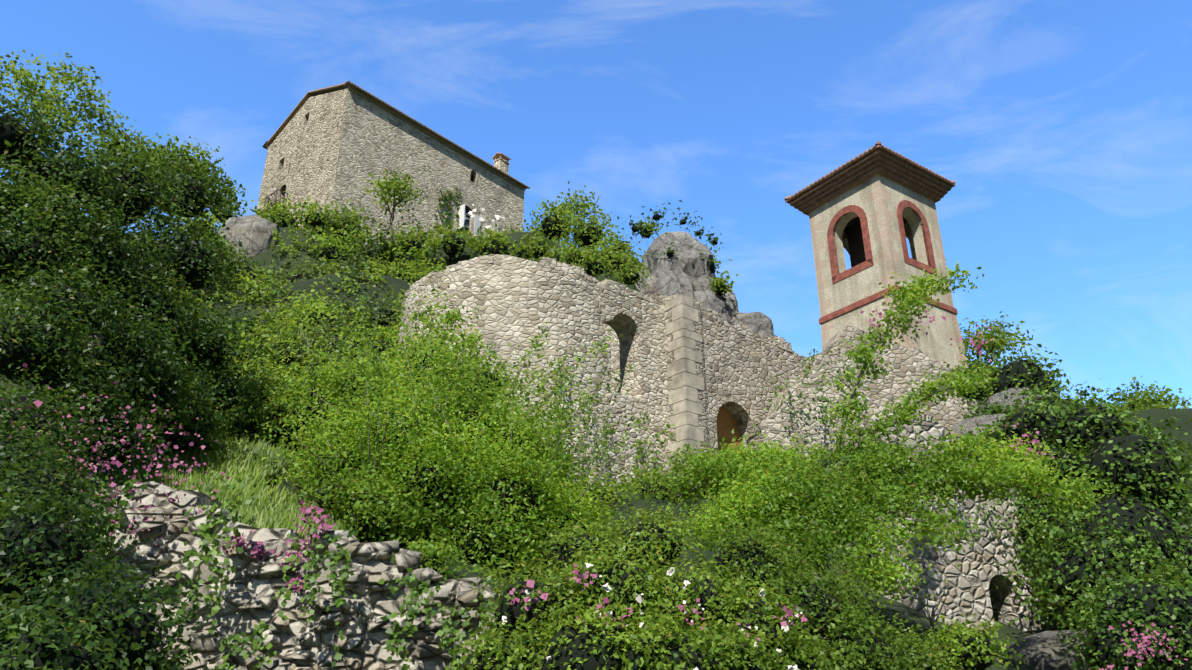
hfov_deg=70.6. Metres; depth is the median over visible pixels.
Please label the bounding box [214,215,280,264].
boulder
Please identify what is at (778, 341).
crest
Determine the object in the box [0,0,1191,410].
sky
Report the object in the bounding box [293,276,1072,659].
climbing vines
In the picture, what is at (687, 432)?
quoins
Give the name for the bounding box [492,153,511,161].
chimney cap
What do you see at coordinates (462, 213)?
house joinery
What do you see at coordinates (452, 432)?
dry foliage
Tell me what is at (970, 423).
rock
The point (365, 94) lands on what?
house roof
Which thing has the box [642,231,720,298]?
crag
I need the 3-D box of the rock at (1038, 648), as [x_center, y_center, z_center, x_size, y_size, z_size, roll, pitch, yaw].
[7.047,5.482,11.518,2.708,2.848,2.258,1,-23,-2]
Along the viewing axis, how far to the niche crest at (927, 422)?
15.67 m
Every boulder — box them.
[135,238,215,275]
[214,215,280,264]
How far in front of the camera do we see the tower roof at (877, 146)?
33.94 m
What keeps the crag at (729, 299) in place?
on the terrain at (894, 608)
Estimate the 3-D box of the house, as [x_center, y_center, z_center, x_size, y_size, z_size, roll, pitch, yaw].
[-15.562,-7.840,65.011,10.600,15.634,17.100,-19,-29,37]
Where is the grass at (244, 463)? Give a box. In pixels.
[59,433,362,542]
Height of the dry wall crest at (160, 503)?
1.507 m
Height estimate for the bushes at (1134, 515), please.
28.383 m
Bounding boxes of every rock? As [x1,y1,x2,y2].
[949,414,1086,625]
[980,387,1050,413]
[1006,629,1092,669]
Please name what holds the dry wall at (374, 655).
on the terrain at (894, 608)
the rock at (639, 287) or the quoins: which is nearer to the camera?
the quoins
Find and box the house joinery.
[458,204,480,237]
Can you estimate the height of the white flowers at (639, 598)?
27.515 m
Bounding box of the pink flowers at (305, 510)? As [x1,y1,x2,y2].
[1,302,1187,669]
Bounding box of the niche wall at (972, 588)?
[862,421,1068,632]
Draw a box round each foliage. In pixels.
[0,49,1191,669]
[0,54,1188,669]
[0,84,722,669]
[1,187,1191,669]
[156,218,402,376]
[183,221,1140,610]
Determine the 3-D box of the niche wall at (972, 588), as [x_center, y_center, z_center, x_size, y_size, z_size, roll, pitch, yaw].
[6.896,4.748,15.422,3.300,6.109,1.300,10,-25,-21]
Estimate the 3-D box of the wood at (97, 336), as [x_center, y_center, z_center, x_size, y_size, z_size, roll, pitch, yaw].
[2.882,-2.234,32.448,26.178,26.166,35.353,4,-23,-9]
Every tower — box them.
[809,173,967,370]
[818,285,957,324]
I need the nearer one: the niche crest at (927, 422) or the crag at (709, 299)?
the niche crest at (927, 422)
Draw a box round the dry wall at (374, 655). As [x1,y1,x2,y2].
[17,481,498,669]
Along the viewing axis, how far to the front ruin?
26.06 m
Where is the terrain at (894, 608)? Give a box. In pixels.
[0,228,1191,669]
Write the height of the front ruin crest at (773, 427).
3.257 m
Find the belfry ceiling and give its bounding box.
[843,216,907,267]
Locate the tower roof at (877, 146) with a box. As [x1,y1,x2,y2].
[784,141,955,203]
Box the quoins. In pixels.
[665,295,703,474]
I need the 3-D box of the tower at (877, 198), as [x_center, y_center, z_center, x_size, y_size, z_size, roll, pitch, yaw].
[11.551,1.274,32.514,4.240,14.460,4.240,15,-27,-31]
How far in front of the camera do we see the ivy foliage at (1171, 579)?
12.97 m
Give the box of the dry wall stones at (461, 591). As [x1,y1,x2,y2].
[75,501,499,669]
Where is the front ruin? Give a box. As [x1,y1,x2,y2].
[746,325,980,457]
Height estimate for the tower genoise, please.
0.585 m
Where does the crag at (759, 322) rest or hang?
on the terrain at (894, 608)
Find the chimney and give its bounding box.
[493,157,509,173]
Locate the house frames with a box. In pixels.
[276,110,477,236]
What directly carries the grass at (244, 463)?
on the terrain at (894, 608)
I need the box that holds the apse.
[398,254,670,485]
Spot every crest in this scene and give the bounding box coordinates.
[64,489,460,617]
[404,257,663,302]
[706,308,809,362]
[745,375,953,440]
[855,410,987,468]
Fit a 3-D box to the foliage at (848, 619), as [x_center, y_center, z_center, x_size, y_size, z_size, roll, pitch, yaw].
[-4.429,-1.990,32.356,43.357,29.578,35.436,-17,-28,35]
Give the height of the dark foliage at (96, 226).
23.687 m
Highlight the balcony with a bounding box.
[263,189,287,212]
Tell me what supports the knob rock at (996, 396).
on the terrain at (894, 608)
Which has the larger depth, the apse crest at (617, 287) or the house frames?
the house frames
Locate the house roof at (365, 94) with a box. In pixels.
[262,81,529,190]
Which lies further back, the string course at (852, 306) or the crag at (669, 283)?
the crag at (669, 283)
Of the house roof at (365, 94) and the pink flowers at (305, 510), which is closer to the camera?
the pink flowers at (305, 510)
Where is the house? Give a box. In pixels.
[256,88,523,243]
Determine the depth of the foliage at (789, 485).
11.70 m
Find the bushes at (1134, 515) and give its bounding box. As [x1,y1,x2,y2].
[0,115,1191,669]
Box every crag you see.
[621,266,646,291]
[640,270,696,299]
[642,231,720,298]
[694,290,732,325]
[716,277,738,318]
[731,311,773,335]
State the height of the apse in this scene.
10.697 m
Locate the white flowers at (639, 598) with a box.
[468,204,804,669]
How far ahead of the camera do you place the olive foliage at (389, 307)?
30.98 m
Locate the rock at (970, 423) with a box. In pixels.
[949,414,1086,625]
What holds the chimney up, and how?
on the house
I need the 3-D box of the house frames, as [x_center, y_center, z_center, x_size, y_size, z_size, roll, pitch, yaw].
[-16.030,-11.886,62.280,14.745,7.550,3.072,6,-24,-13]
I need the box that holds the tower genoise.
[790,150,951,215]

